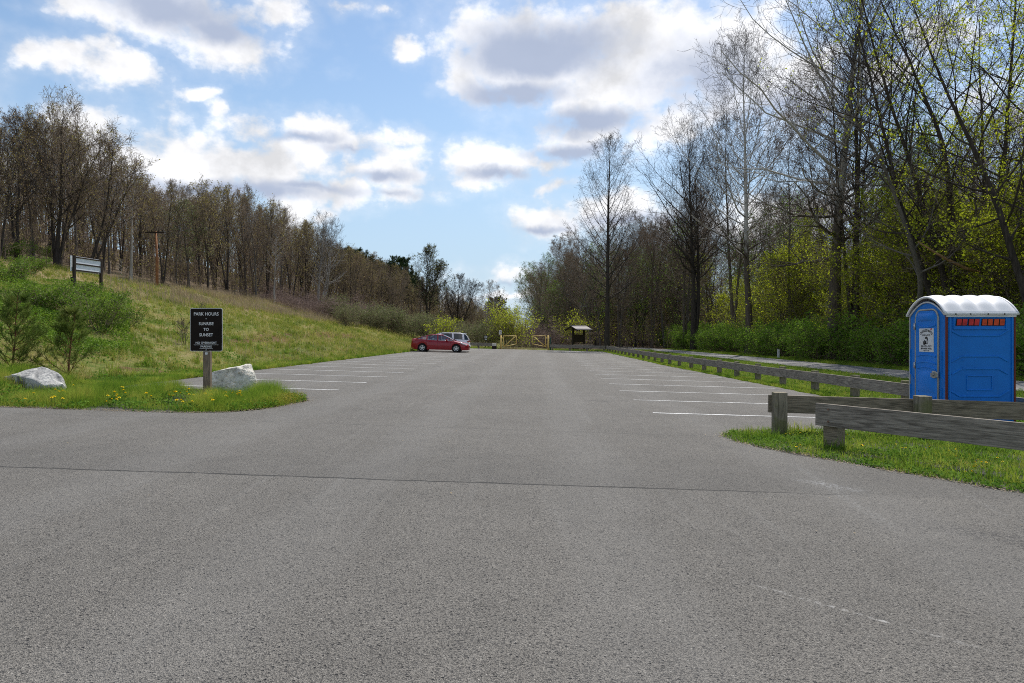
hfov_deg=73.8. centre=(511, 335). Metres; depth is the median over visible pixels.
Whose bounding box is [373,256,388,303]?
oak tree
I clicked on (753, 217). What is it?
leafing tree
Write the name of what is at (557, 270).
bare tree
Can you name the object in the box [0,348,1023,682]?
parking lot
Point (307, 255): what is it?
oak tree
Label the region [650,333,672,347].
green bush
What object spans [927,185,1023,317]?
young maple
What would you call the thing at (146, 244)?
oak tree
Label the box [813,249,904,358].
young maple
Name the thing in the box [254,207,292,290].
oak tree
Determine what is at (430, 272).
leafing tree
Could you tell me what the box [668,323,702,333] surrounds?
green bush
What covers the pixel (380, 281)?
bare tree
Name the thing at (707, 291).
bare tree
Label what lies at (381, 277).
bare tree
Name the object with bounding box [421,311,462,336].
leafing bush
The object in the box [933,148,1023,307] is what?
young maple
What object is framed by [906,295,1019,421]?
portable toilet
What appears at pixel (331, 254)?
bare tree
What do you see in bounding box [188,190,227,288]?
oak tree
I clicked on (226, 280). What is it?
oak tree
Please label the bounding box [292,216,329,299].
oak tree
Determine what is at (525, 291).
leafing tree
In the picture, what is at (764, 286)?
young maple
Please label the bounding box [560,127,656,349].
sycamore tree
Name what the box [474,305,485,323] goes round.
oak tree
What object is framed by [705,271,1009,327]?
wood
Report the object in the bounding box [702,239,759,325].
leafing tree
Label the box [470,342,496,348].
rail fence
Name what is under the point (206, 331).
park sign
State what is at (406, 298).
oak tree
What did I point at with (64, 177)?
oak tree
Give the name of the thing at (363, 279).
bare tree
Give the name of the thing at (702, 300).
leafing tree
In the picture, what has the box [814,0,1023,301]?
leafing tree
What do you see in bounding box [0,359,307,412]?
island grass
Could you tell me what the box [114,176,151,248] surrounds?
oak tree
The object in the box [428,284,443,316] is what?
oak tree
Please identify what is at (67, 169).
oak tree
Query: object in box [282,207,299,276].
bare tree
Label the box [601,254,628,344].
leafing tree
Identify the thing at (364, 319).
thicket shrub
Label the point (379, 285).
oak tree
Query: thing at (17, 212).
oak tree
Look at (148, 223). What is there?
oak tree
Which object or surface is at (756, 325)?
green bush
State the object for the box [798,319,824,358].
green bush
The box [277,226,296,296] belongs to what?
oak tree
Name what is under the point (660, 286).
bare tree
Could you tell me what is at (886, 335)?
green bush
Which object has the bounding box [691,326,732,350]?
green bush
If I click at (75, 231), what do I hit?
bare tree
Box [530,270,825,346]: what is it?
shrubs
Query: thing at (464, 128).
sky
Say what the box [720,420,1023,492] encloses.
verge grass
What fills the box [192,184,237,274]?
oak tree
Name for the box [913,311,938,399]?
door
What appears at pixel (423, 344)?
parked car
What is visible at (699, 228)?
bare tree
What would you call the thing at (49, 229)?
oak tree
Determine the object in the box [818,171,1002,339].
young maple
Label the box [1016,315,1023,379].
green bush
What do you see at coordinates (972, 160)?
young maple
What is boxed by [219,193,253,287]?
oak tree
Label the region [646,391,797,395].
parking line
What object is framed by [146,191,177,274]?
oak tree
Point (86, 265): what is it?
notice board
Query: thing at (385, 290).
pine tree
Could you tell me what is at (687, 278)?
bare tree
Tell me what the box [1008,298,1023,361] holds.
green bush
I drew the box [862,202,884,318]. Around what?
leafing tree
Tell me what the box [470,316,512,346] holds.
thicket shrub
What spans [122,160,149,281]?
bare tree
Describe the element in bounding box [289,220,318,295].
oak tree
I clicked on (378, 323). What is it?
thicket shrub
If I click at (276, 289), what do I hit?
bramble
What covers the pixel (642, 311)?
leafing tree
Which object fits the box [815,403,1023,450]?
rail fence
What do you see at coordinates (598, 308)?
leafing tree
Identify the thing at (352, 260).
oak tree
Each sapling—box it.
[116,259,128,290]
[172,318,189,343]
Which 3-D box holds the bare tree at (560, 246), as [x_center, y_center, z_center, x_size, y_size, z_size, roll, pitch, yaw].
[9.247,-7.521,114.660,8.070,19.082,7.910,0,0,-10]
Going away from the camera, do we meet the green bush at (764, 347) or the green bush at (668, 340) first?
the green bush at (764, 347)
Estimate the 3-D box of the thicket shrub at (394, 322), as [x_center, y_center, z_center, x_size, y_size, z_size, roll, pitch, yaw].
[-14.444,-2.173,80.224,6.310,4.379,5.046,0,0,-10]
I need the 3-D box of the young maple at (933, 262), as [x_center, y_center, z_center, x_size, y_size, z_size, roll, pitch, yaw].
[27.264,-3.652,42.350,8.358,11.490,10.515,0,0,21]
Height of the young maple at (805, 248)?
12.097 m
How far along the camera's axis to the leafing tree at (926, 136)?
43.69 m
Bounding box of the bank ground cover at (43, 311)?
[0,263,130,357]
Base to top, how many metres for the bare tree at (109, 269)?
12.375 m
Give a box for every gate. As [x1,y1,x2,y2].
[500,335,516,348]
[532,335,548,349]
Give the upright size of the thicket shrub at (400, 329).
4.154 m
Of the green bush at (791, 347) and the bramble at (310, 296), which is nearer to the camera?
the green bush at (791, 347)
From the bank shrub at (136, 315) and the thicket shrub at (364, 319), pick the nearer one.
the bank shrub at (136, 315)
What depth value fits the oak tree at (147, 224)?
110.46 m
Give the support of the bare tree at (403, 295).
on the ground at (90, 363)
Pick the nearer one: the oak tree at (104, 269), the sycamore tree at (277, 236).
the oak tree at (104, 269)
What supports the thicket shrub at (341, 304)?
on the ground at (90, 363)
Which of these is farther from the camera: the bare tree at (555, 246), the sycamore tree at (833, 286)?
the bare tree at (555, 246)
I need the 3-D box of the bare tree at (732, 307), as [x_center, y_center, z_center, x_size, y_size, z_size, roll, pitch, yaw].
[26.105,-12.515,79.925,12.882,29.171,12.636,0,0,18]
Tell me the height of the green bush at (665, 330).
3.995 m
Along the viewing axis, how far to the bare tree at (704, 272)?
117.75 m
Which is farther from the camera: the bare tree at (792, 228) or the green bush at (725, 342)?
the bare tree at (792, 228)
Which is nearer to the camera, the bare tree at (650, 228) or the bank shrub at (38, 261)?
the bank shrub at (38, 261)
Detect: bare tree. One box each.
[0,114,12,193]
[40,142,116,253]
[46,104,96,256]
[91,147,118,273]
[102,161,128,260]
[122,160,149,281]
[125,175,158,259]
[161,185,193,284]
[163,178,191,282]
[226,183,290,294]
[237,197,267,297]
[272,204,294,287]
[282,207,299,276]
[314,228,343,278]
[324,246,345,297]
[342,256,372,300]
[361,265,389,301]
[376,264,386,300]
[380,273,408,307]
[386,264,400,308]
[433,272,484,323]
[523,256,556,343]
[524,273,558,332]
[531,269,558,328]
[542,255,581,328]
[546,235,586,321]
[546,242,573,301]
[548,233,589,335]
[553,248,589,336]
[553,252,584,339]
[561,248,602,348]
[562,227,611,345]
[564,261,601,324]
[567,238,610,345]
[570,243,614,343]
[577,223,623,320]
[592,225,647,347]
[596,213,649,337]
[602,233,651,325]
[605,246,640,346]
[609,245,641,345]
[620,207,680,347]
[625,103,754,349]
[626,222,669,319]
[627,211,682,347]
[634,217,664,284]
[639,254,677,344]
[641,230,661,317]
[644,174,720,347]
[650,213,704,326]
[658,215,704,324]
[661,179,727,312]
[668,240,715,322]
[680,106,791,350]
[682,236,719,321]
[684,209,740,327]
[700,219,725,300]
[719,217,743,288]
[719,229,762,304]
[734,224,760,285]
[742,111,835,329]
[742,187,806,322]
[743,211,783,310]
[754,0,950,360]
[766,83,899,306]
[768,202,821,254]
[772,185,824,245]
[776,44,1004,299]
[792,182,867,286]
[807,182,866,299]
[813,189,849,285]
[830,153,898,292]
[869,140,970,219]
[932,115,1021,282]
[950,80,1023,212]
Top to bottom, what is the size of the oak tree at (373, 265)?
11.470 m
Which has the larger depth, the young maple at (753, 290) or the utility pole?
the young maple at (753, 290)
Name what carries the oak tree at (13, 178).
on the ground at (90, 363)
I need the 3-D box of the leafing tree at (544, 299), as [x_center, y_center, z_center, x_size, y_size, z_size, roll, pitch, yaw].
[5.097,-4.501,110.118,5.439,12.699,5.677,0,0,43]
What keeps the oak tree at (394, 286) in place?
on the ground at (90, 363)
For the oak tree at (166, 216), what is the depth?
114.36 m
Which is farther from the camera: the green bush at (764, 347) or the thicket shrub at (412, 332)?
the thicket shrub at (412, 332)
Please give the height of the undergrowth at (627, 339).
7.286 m
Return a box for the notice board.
[70,255,102,289]
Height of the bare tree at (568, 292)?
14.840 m
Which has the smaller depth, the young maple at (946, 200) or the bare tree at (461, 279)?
the young maple at (946, 200)
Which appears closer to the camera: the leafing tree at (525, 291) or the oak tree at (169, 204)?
the oak tree at (169, 204)
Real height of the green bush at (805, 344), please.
3.409 m
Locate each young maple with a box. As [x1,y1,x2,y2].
[675,252,753,329]
[705,277,765,326]
[722,275,812,331]
[744,228,822,333]
[746,229,859,331]
[748,251,843,325]
[766,246,845,322]
[793,207,897,318]
[798,182,963,338]
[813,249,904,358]
[815,230,912,328]
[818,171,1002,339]
[846,162,993,325]
[877,183,1015,320]
[878,195,988,328]
[887,107,1023,320]
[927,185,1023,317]
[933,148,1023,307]
[966,222,1022,299]
[972,215,1023,309]
[976,169,1023,317]
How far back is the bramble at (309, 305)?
82.92 m
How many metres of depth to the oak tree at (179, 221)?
90.38 m
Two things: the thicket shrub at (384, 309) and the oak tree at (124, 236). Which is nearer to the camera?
the oak tree at (124, 236)
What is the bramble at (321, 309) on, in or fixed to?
on the ground at (90, 363)
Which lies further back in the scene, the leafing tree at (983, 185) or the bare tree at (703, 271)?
the bare tree at (703, 271)
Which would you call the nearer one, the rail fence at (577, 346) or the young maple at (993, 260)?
the young maple at (993, 260)
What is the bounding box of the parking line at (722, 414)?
[653,412,814,417]
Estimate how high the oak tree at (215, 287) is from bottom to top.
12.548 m
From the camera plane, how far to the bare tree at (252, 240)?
82.91 m
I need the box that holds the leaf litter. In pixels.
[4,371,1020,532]
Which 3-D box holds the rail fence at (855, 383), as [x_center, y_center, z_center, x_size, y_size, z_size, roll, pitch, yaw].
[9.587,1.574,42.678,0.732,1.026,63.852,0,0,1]
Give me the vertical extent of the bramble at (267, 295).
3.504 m
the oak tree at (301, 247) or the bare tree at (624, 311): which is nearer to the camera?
the bare tree at (624, 311)
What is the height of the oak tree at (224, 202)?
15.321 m
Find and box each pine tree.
[334,245,359,293]
[345,247,368,254]
[359,254,382,287]
[377,275,394,303]
[385,255,418,297]
[403,273,418,310]
[486,295,507,317]
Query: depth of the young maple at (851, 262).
46.31 m
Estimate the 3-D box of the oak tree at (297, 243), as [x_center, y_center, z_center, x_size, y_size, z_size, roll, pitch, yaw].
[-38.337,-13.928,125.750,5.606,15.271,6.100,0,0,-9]
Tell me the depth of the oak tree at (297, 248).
92.58 m
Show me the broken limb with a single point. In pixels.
(957, 264)
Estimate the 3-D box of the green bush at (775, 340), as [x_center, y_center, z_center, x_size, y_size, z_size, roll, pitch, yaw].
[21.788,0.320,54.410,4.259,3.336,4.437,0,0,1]
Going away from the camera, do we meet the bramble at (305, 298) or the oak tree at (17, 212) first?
the oak tree at (17, 212)
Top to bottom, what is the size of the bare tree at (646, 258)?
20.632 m
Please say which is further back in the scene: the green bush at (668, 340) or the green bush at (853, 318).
the green bush at (668, 340)
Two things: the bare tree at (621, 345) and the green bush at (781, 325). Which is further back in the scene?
the bare tree at (621, 345)
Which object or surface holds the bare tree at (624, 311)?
on the ground at (90, 363)
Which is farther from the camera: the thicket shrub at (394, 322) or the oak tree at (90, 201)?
the thicket shrub at (394, 322)
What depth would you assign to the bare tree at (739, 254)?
136.65 m
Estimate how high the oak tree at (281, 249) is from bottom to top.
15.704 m
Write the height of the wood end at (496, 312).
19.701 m
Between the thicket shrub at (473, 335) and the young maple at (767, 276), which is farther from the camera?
the thicket shrub at (473, 335)
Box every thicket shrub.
[319,293,361,319]
[331,302,366,327]
[348,303,379,326]
[363,301,416,332]
[365,309,390,329]
[372,304,395,312]
[382,306,412,335]
[398,311,433,337]
[405,309,442,335]
[413,315,443,336]
[422,325,450,337]
[430,315,465,331]
[454,324,476,342]
[456,321,489,346]
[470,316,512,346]
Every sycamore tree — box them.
[259,222,291,300]
[300,209,351,304]
[473,281,508,327]
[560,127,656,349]
[668,7,821,353]
[677,0,999,360]
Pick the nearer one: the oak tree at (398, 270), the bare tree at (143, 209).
the bare tree at (143, 209)
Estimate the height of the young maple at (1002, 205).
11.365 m
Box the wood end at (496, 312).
[440,299,535,339]
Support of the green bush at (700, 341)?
on the ground at (90, 363)
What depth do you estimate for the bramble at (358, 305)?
88.19 m
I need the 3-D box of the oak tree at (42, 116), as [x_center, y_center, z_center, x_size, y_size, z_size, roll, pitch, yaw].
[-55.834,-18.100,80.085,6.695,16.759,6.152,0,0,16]
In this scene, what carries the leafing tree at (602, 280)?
on the ground at (90, 363)
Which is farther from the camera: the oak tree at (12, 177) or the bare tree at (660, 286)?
the bare tree at (660, 286)
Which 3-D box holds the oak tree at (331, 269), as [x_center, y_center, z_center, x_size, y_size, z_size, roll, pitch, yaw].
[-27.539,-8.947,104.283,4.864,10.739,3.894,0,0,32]
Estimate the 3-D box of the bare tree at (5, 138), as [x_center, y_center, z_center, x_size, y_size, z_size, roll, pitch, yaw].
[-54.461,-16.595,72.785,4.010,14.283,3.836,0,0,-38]
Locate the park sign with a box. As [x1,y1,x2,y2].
[190,308,222,391]
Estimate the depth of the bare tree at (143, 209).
87.76 m
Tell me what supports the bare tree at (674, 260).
on the ground at (90, 363)
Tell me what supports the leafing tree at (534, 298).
on the ground at (90, 363)
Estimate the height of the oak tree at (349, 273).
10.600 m
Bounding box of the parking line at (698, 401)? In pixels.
[651,400,767,403]
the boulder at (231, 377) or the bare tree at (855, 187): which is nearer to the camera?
the boulder at (231, 377)
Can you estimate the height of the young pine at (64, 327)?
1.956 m
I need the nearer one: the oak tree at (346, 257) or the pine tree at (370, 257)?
the oak tree at (346, 257)
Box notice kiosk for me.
[565,325,591,348]
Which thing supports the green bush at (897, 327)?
on the ground at (90, 363)
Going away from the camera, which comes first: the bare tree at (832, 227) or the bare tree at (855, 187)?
the bare tree at (855, 187)
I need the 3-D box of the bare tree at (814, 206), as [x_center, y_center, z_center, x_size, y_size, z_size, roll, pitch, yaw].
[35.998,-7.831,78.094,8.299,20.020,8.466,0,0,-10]
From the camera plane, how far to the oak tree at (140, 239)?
72.76 m
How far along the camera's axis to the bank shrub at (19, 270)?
35.78 m
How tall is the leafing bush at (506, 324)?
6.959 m
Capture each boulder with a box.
[2,367,66,389]
[212,364,256,391]
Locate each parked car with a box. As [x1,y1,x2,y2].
[411,334,469,352]
[428,332,470,346]
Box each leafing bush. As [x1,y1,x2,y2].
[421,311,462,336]
[478,293,543,347]
[548,308,596,343]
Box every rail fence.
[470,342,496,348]
[550,344,604,350]
[606,346,1023,401]
[768,392,1023,439]
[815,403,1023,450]
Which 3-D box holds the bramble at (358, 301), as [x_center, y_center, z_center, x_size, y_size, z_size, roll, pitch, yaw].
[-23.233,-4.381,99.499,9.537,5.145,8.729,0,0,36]
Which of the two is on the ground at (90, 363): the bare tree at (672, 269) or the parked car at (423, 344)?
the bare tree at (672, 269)
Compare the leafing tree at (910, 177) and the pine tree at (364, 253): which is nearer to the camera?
the leafing tree at (910, 177)
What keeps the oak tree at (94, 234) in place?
on the ground at (90, 363)
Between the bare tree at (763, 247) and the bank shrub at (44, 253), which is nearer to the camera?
the bank shrub at (44, 253)
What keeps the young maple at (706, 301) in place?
on the ground at (90, 363)
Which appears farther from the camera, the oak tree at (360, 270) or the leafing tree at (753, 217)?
the oak tree at (360, 270)
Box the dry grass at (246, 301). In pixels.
[103,270,605,360]
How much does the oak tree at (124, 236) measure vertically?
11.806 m
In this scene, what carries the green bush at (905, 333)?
on the ground at (90, 363)
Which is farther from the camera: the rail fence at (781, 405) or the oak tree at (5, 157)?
the oak tree at (5, 157)
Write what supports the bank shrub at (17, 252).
on the ground at (90, 363)
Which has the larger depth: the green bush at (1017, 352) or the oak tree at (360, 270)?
the oak tree at (360, 270)
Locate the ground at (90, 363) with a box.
[0,227,1022,397]
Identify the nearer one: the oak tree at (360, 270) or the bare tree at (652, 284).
the bare tree at (652, 284)
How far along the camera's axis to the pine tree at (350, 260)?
158.86 m
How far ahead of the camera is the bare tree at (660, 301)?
96.84 m
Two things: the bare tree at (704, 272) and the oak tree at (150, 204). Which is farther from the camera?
the bare tree at (704, 272)
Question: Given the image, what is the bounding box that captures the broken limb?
[918,241,980,273]
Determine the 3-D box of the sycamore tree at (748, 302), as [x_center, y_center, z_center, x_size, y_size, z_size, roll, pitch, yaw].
[22.174,-14.300,64.889,14.581,32.635,14.397,0,0,42]
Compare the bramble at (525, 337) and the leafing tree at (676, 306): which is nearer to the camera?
the bramble at (525, 337)
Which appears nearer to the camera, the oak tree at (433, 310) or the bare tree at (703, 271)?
the bare tree at (703, 271)
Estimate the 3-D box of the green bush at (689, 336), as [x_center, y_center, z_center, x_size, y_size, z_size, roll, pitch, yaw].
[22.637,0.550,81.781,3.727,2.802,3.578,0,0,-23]
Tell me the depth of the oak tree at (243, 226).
134.58 m
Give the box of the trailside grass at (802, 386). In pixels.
[470,346,1023,422]
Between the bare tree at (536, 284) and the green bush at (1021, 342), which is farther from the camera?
the bare tree at (536, 284)
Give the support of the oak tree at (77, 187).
on the ground at (90, 363)
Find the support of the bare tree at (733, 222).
on the ground at (90, 363)
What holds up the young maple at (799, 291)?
on the ground at (90, 363)
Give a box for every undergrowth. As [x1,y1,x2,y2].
[0,197,496,336]
[536,277,1022,349]
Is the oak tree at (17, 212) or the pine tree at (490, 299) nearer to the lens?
the oak tree at (17, 212)
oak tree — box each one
[0,84,141,266]
[0,105,50,261]
[0,107,53,258]
[0,111,35,237]
[0,126,16,196]
[0,127,34,234]
[0,127,39,255]
[9,112,59,245]
[12,104,100,265]
[16,101,71,247]
[31,125,59,220]
[41,123,103,257]
[44,127,94,258]
[46,121,96,251]
[68,153,138,268]
[74,121,160,259]
[77,143,122,258]
[83,154,126,270]
[96,164,138,270]
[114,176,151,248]
[118,179,164,265]
[121,169,161,277]
[129,186,164,261]
[139,184,187,284]
[142,189,163,266]
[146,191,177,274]
[154,178,194,255]
[158,190,173,264]
[158,194,182,264]
[161,186,197,271]
[177,172,221,288]
[182,197,197,277]
[184,185,220,280]
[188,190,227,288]
[190,180,247,291]
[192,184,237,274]
[194,200,235,288]
[203,181,240,274]
[206,198,235,277]
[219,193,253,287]
[222,188,259,294]
[228,185,258,281]
[230,189,258,285]
[241,203,272,294]
[243,207,276,282]
[250,220,273,268]
[252,203,270,285]
[253,193,292,293]
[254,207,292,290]
[269,214,313,297]
[276,218,291,289]
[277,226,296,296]
[289,220,313,296]
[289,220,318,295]
[290,219,312,279]
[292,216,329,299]
[295,227,321,291]
[311,240,343,297]
[316,246,345,296]
[334,245,354,297]
[334,246,354,292]
[335,250,364,295]
[341,243,369,304]
[345,255,364,304]
[351,254,367,304]
[353,259,378,302]
[361,251,386,307]
[372,269,388,305]
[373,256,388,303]
[387,272,400,307]
[390,261,404,307]
[391,275,402,302]
[396,270,413,316]
[405,285,417,311]
[408,284,418,312]
[415,283,427,314]
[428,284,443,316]
[428,292,440,316]
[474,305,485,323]
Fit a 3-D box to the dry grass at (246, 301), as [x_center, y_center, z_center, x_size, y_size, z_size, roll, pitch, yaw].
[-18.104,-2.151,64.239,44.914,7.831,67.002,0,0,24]
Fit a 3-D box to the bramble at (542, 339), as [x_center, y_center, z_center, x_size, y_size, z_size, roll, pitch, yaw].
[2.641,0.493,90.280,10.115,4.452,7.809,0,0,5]
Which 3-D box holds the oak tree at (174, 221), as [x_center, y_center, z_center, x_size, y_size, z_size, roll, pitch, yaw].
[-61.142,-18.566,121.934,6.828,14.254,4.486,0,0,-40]
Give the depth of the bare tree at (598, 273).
112.36 m
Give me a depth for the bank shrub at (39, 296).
27.03 m
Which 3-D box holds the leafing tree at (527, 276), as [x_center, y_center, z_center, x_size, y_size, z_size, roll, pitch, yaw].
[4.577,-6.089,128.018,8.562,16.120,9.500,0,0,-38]
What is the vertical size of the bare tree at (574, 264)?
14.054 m
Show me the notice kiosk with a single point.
(578, 338)
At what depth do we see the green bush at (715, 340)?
72.16 m
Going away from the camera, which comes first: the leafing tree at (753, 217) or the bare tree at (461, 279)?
the leafing tree at (753, 217)
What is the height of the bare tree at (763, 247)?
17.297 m
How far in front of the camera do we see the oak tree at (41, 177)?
102.04 m
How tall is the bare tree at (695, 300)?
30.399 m
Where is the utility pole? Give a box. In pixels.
[145,229,164,285]
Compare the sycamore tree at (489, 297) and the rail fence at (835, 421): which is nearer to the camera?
the rail fence at (835, 421)
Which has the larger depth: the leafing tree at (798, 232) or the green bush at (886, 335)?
the leafing tree at (798, 232)
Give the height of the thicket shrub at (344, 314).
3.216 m
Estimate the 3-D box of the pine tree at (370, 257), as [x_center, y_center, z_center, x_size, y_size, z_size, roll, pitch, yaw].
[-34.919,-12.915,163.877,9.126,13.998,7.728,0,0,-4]
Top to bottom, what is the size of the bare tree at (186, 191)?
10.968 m
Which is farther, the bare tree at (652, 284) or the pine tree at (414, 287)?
the pine tree at (414, 287)
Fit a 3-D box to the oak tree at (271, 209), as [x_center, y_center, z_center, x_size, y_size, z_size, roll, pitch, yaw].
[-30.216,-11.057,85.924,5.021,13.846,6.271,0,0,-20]
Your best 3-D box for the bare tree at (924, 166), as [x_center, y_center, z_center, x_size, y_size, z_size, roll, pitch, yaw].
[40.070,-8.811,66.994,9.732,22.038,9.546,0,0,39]
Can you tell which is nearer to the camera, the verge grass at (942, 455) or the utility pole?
the verge grass at (942, 455)
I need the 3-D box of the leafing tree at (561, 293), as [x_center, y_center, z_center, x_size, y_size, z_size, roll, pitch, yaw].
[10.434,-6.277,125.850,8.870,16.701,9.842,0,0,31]
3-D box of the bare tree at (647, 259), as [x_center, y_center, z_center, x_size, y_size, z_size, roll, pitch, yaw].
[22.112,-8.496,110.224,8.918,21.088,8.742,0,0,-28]
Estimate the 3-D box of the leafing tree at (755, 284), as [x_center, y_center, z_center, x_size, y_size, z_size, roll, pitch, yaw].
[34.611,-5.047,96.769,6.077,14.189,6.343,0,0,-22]
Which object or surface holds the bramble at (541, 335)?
on the ground at (90, 363)
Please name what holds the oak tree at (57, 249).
on the ground at (90, 363)
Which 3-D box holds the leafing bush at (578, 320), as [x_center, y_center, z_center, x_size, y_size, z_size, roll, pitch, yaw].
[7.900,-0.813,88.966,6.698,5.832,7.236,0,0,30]
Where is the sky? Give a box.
[0,0,1023,332]
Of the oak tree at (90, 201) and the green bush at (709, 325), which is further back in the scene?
the green bush at (709, 325)
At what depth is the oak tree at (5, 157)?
68.22 m
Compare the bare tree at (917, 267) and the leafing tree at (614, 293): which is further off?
the leafing tree at (614, 293)
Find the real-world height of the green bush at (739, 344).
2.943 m
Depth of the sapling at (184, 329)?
28.88 m
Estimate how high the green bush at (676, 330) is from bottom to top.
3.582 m
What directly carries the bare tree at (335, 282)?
on the ground at (90, 363)
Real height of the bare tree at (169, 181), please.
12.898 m
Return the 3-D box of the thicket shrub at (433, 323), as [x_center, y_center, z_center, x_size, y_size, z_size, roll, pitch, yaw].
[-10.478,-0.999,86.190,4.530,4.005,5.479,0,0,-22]
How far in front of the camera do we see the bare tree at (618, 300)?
92.58 m
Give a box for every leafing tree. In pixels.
[149,198,213,288]
[408,243,459,321]
[513,266,547,327]
[516,260,552,328]
[527,251,562,317]
[529,273,561,325]
[529,279,551,323]
[534,280,567,332]
[543,268,584,320]
[546,259,578,327]
[565,254,613,336]
[574,263,605,345]
[576,242,616,333]
[580,278,604,328]
[600,243,632,339]
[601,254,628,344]
[610,249,642,345]
[616,245,675,343]
[616,248,660,346]
[629,257,667,347]
[641,249,677,328]
[655,214,709,325]
[658,246,714,346]
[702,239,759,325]
[719,245,780,328]
[724,203,796,324]
[728,0,1023,295]
[735,252,768,319]
[750,191,826,316]
[773,214,819,287]
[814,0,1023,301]
[855,98,972,303]
[859,130,980,282]
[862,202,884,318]
[889,0,1023,280]
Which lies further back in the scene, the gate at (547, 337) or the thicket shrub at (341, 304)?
the thicket shrub at (341, 304)
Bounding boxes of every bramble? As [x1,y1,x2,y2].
[229,281,294,297]
[259,283,300,301]
[272,286,320,310]
[272,286,354,317]
[291,290,322,308]
[293,290,327,314]
[344,291,380,308]
[349,297,365,319]
[495,316,551,346]
[508,325,565,347]
[513,320,597,348]
[520,315,585,347]
[522,324,563,345]
[543,324,597,344]
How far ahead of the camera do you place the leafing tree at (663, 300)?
121.51 m
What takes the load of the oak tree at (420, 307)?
on the ground at (90, 363)
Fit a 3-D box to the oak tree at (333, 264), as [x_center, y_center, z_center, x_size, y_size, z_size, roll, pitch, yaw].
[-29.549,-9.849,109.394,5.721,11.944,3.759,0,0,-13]
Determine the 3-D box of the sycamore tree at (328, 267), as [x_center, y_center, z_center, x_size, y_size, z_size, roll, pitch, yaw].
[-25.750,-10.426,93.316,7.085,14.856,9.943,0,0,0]
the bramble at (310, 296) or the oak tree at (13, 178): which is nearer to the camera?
the oak tree at (13, 178)
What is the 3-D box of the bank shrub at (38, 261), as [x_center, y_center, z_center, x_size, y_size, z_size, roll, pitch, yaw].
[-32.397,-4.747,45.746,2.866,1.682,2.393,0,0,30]
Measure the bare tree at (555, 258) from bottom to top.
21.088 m
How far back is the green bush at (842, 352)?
45.49 m
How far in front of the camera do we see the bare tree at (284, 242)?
99.28 m
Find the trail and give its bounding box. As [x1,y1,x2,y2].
[602,345,1023,390]
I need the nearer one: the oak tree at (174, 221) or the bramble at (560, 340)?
the bramble at (560, 340)
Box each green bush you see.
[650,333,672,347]
[656,324,681,340]
[662,328,673,347]
[665,334,680,347]
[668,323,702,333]
[668,326,700,348]
[670,325,701,347]
[681,318,722,331]
[686,320,713,345]
[686,333,704,348]
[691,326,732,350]
[694,330,713,349]
[698,322,744,351]
[712,325,756,352]
[713,318,744,350]
[717,318,754,352]
[728,329,767,353]
[733,318,794,351]
[733,328,768,353]
[737,318,782,355]
[750,324,795,355]
[756,321,813,355]
[765,316,812,355]
[773,312,825,336]
[779,317,827,358]
[781,330,804,357]
[782,321,849,359]
[794,316,823,357]
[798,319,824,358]
[804,305,868,359]
[820,327,871,360]
[825,310,893,361]
[830,298,906,362]
[842,330,887,362]
[848,322,904,364]
[862,319,908,367]
[876,318,905,363]
[880,317,908,366]
[889,310,908,361]
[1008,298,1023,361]
[1016,313,1023,376]
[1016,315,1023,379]
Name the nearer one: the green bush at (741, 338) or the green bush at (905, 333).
the green bush at (905, 333)
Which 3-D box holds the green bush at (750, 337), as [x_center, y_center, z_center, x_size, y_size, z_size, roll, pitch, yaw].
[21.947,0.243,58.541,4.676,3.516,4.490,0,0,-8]
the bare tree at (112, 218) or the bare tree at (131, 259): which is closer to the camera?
the bare tree at (131, 259)
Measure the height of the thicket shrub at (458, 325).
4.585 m
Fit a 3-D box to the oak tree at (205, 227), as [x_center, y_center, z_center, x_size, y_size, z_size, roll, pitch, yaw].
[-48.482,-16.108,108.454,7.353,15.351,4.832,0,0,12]
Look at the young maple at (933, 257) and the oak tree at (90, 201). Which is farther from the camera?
the oak tree at (90, 201)
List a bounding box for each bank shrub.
[0,255,40,282]
[0,278,59,310]
[2,236,38,258]
[10,275,105,313]
[12,254,52,274]
[35,244,52,259]
[56,284,137,333]
[62,278,104,296]
[103,304,153,326]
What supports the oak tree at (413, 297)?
on the ground at (90, 363)
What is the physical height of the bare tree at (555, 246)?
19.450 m
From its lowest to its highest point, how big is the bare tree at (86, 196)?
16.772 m
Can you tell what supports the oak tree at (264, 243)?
on the ground at (90, 363)
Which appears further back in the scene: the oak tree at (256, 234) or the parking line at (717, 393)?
the oak tree at (256, 234)
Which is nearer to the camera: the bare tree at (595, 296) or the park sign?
the park sign
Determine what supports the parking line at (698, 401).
on the parking lot
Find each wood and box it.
[0,117,484,324]
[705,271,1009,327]
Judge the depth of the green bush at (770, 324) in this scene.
58.39 m
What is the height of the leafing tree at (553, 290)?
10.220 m
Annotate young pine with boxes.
[0,290,52,366]
[21,305,96,374]
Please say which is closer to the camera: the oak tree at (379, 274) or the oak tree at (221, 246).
the oak tree at (221, 246)
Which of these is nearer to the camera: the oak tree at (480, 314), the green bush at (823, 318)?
the green bush at (823, 318)
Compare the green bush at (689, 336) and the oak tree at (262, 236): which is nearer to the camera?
the green bush at (689, 336)
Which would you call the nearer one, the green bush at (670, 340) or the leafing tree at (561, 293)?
the green bush at (670, 340)
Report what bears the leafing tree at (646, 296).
on the ground at (90, 363)
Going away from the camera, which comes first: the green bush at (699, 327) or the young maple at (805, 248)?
the young maple at (805, 248)
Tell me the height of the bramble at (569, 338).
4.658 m

